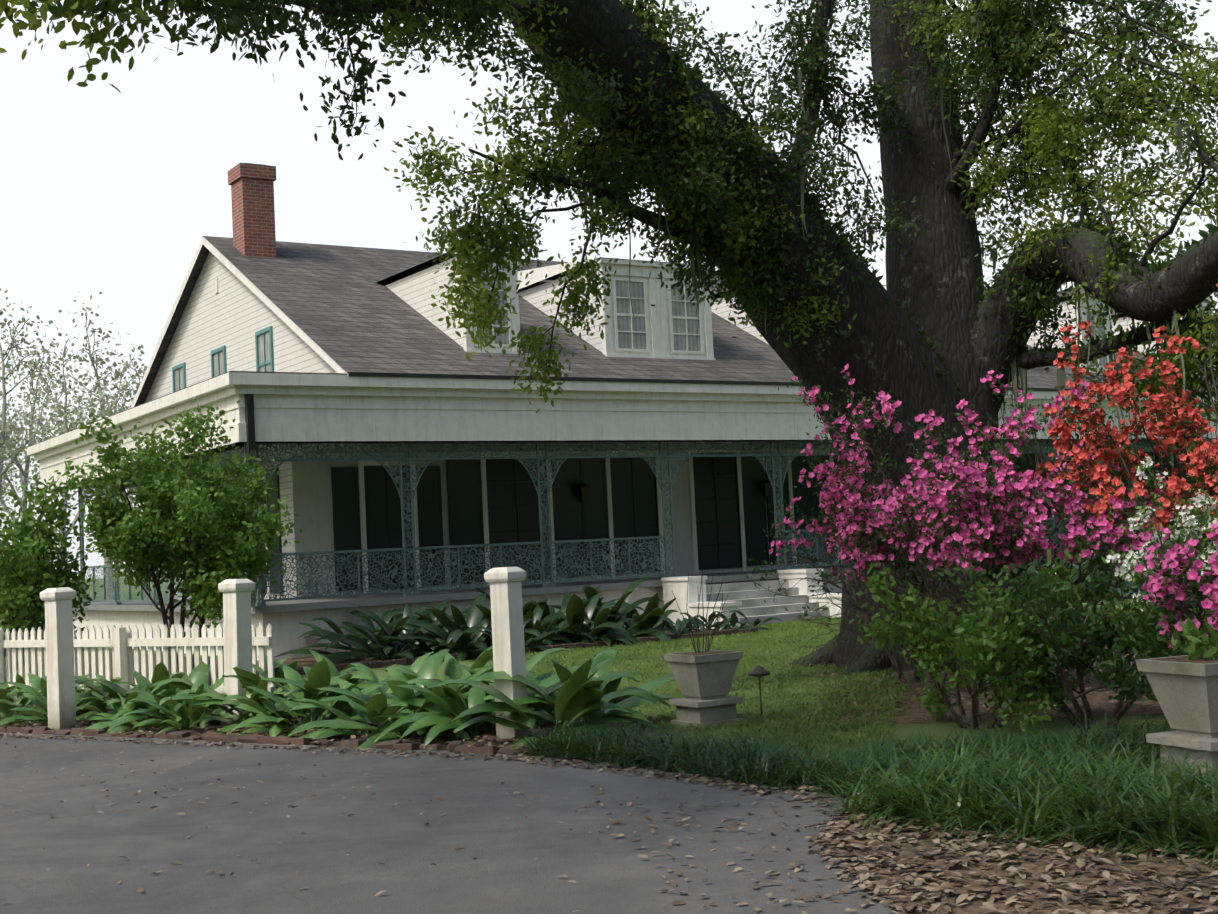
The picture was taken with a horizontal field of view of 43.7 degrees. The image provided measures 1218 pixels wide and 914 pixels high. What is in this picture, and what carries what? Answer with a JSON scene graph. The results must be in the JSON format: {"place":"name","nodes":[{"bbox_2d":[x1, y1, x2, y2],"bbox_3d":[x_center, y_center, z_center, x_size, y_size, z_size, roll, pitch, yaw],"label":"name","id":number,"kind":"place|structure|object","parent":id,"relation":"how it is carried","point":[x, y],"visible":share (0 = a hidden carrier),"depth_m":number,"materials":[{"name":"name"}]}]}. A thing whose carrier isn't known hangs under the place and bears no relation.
{"place":"outdoors","nodes":[
{"label":"outdoors","id":0,"kind":"place"},
{"bbox_2d":[0,732,906,913],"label":"road","id":1,"kind":"structure","parent":0,"point":[503,871],"depth_m":8.81,"materials":[{"name":"grey asphalt"}]},
{"bbox_2d":[0,576,1168,836],"bbox_3d":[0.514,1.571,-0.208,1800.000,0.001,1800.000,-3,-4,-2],"label":"ground","id":2,"kind":"structure","parent":0,"point":[938,730],"depth_m":13.20,"materials":[{"name":"brown soil"}]},
{"bbox_2d":[0,410,26,503],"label":"tree","id":3,"kind":"object","parent":2,"relation":"on","point":[3,497],"visible":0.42,"depth_m":107.94,"materials":[{"name":"grey plant"}]},
{"bbox_2d":[0,431,28,534],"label":"tree","id":4,"kind":"object","parent":2,"relation":"on","point":[11,465],"visible":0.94,"depth_m":84.01,"materials":[{"name":"grey plant"}]},
{"bbox_2d":[0,288,73,505],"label":"tree","id":5,"kind":"object","parent":2,"relation":"on","point":[3,425],"visible":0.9,"depth_m":93.41,"materials":[{"name":"grey plant"}]},
{"bbox_2d":[0,325,74,521],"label":"tree","id":6,"kind":"object","parent":2,"relation":"on","point":[24,478],"visible":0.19,"depth_m":117.58,"materials":[{"name":"grey plant"}]},
{"bbox_2d":[0,457,103,676],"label":"young tree wood","id":7,"kind":"object","parent":2,"relation":"on","point":[29,572],"visible":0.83,"depth_m":20.47,"materials":[{"name":"green plant"}]},
{"bbox_2d":[40,587,76,729],"bbox_3d":[-5.871,2.201,16.252,0.270,1.600,0.270,-5,-4,35],"label":"gate post","id":8,"kind":"object","parent":2,"relation":"on","point":[61,697],"visible":0.9,"depth_m":16.18,"materials":[{"name":"paint"}]},
{"bbox_2d":[0,291,141,599],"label":"tree","id":9,"kind":"object","parent":2,"relation":"on","point":[118,373],"visible":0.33,"depth_m":99.43,"materials":[{"name":"grey plant"}]},
{"bbox_2d":[7,312,135,581],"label":"tree","id":10,"kind":"object","parent":2,"relation":"on","point":[60,413],"visible":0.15,"depth_m":85.50,"materials":[{"name":"grey plant"}]},
{"bbox_2d":[79,333,169,592],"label":"tree","id":11,"kind":"object","parent":2,"relation":"on","point":[128,394],"visible":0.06,"depth_m":93.73,"materials":[{"name":"grey plant"}]},
{"bbox_2d":[113,362,148,593],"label":"tree","id":12,"kind":"object","parent":2,"relation":"on","point":[125,409],"depth_m":117.90,"materials":[{"name":"grey plant"}]},
{"bbox_2d":[0,622,274,705],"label":"picket fence","id":13,"kind":"object","parent":2,"relation":"on","point":[122,642],"visible":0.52,"depth_m":17.37,"materials":[{"name":"paint"}]},
{"bbox_2d":[54,396,302,673],"bbox_3d":[-6.189,1.261,22.550,3.387,4.205,3.367,-3,-4,-2],"label":"young tree wood","id":14,"kind":"object","parent":2,"relation":"on","point":[205,541],"visible":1,"depth_m":21.86,"materials":[{"name":"green plant"}]},
{"bbox_2d":[218,579,254,724],"bbox_3d":[-3.842,2.067,15.738,0.270,1.600,0.270,-5,-5,35],"label":"gate post","id":15,"kind":"object","parent":2,"relation":"on","point":[237,625],"visible":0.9,"depth_m":15.68,"materials":[{"name":"paint"}]},
{"bbox_2d":[0,646,676,749],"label":"leafy plants","id":16,"kind":"object","parent":2,"relation":"on","point":[326,694],"visible":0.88,"depth_m":14.47,"materials":[{"name":"green plant"}]},
{"bbox_2d":[0,703,714,754],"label":"bed dirt","id":17,"kind":"structure","parent":2,"relation":"on","point":[451,734],"depth_m":14.06,"materials":[{"name":"brown soil"}]},
{"bbox_2d":[663,570,742,727],"bbox_3d":[0.875,1.728,13.690,0.594,1.427,0.522,-1,-4,-30],"label":"planter","id":18,"kind":"object","parent":17,"relation":"on","point":[704,680],"depth_m":13.51,"materials":[{"name":"grey concrete"}]},
{"bbox_2d":[4,628,775,683],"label":"bed dirt","id":19,"kind":"structure","parent":2,"relation":"on","point":[306,661],"depth_m":25.99,"materials":[{"name":"brown soil"}]},
{"bbox_2d":[484,567,528,738],"bbox_3d":[-0.883,1.776,13.446,0.270,1.600,0.270,-6,-4,35],"label":"gate post","id":20,"kind":"object","parent":2,"relation":"on","point":[508,642],"visible":0.85,"depth_m":13.38,"materials":[{"name":"paint"}]},
{"bbox_2d":[0,591,1190,754],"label":"brick edging","id":21,"kind":"object","parent":2,"relation":"on","point":[398,744],"visible":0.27,"depth_m":14.57,"materials":[{"name":"brick"}]},
{"bbox_2d":[0,0,1217,674],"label":"oak tree","id":22,"kind":"object","parent":2,"relation":"on","point":[934,324],"visible":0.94,"depth_m":18.11,"materials":[{"name":"green plant"}]},
{"bbox_2d":[27,163,1217,659],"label":"house","id":23,"kind":"structure","parent":2,"relation":"on","point":[419,461],"depth_m":31.14,"materials":[{"name":"white wood"}]},
{"bbox_2d":[525,616,912,756],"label":"lawn grass tufts","id":24,"kind":"object","parent":2,"relation":"on","point":[756,644],"visible":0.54,"depth_m":16.75,"materials":[{"name":"green plant"}]},
{"bbox_2d":[748,665,769,713],"bbox_3d":[1.398,2.185,14.025,0.210,0.525,0.210,-3,-4,-2],"label":"path light","id":25,"kind":"object","parent":2,"relation":"on","point":[759,671],"visible":0.98,"depth_m":13.99,"materials":[{"name":"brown metal"}]},
{"bbox_2d":[762,440,974,681],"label":"azalea bush twigs","id":26,"kind":"object","parent":2,"relation":"on","point":[795,543],"visible":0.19,"depth_m":16.73,"materials":[{"name":"brown plant"}]},
{"bbox_2d":[529,725,1217,913],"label":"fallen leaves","id":27,"kind":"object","parent":2,"relation":"on","point":[907,850],"depth_m":7.07,"materials":[{"name":"brown plant"}]},
{"bbox_2d":[0,613,1217,913],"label":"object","id":28,"kind":"object","parent":27,"relation":"on","point":[880,887],"depth_m":7.40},
{"bbox_2d":[491,708,1209,800],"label":"mondo grass","id":29,"kind":"structure","parent":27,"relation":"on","point":[762,762],"depth_m":10.48,"materials":[{"name":"green plant"}]},
{"bbox_2d":[788,730,1217,867],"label":"liriope grass","id":30,"kind":"structure","parent":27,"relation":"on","point":[1074,799],"depth_m":8.18,"materials":[{"name":"green plant"}]},
{"bbox_2d":[1136,654,1217,782],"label":"planter","id":31,"kind":"object","parent":27,"relation":"on","point":[1184,689],"visible":0.77,"depth_m":9.37,"materials":[{"name":"concrete"}]},
{"bbox_2d":[1171,608,1217,659],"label":"plant leaves","id":32,"kind":"object","parent":31,"relation":"in","point":[1205,646],"visible":0.92,"depth_m":9.47,"materials":[{"name":"green plant"}]},
{"bbox_2d":[744,363,1176,692],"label":"azalea bush twigs","id":33,"kind":"object","parent":2,"relation":"on","point":[1024,520],"visible":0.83,"depth_m":14.97,"materials":[{"name":"pink plant"}]},
{"bbox_2d":[849,548,1099,737],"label":"green shrub twigs","id":34,"kind":"object","parent":2,"relation":"on","point":[930,657],"visible":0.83,"depth_m":12.18,"materials":[{"name":"green plant"}]},
{"bbox_2d":[827,444,1215,688],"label":"azalea bush twigs","id":35,"kind":"object","parent":2,"relation":"on","point":[1086,542],"visible":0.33,"depth_m":14.82,"materials":[{"name":"pink plant"}]},
{"bbox_2d":[938,549,1213,729],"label":"green shrub twigs","id":36,"kind":"object","parent":2,"relation":"on","point":[1139,637],"visible":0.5,"depth_m":11.83,"materials":[{"name":"green plant"}]},
{"bbox_2d":[1035,280,1217,650],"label":"red azalea bush twigs","id":37,"kind":"object","parent":2,"relation":"on","point":[1202,454],"visible":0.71,"depth_m":14.82,"materials":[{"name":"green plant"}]},
{"bbox_2d":[1073,451,1217,633],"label":"white spirea bush twigs","id":38,"kind":"object","parent":2,"relation":"on","point":[1193,523],"visible":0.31,"depth_m":12.58,"materials":[{"name":"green plant"}]},
{"bbox_2d":[1132,503,1217,655],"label":"flowers","id":39,"kind":"object","parent":2,"relation":"on","point":[1166,587],"visible":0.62,"depth_m":10.23,"materials":[{"name":"pink plant"}]},
{"bbox_2d":[1182,462,1217,496],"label":"red azalea bush twigs","id":40,"kind":"object","parent":2,"relation":"on","point":[1198,485],"visible":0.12,"depth_m":15.28,"materials":[{"name":"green plant"}]},
{"bbox_2d":[0,0,1217,578],"label":"sky","id":41,"kind":"structure","parent":0,"point":[106,190],"materials":[{"name":"white"}]},
{"bbox_2d":[275,551,1152,662],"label":"leafy plants","id":42,"kind":"object","parent":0,"point":[574,618],"visible":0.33,"depth_m":25.48,"materials":[{"name":"green plant"}]},
{"bbox_2d":[810,610,1205,725],"bbox_3d":[6.529,2.529,20.469,9.954,0.001,17.571,-5,-4,30],"label":"mulch bed","id":43,"kind":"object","parent":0,"point":[916,714],"depth_m":14.05,"materials":[{"name":"brown soil"}]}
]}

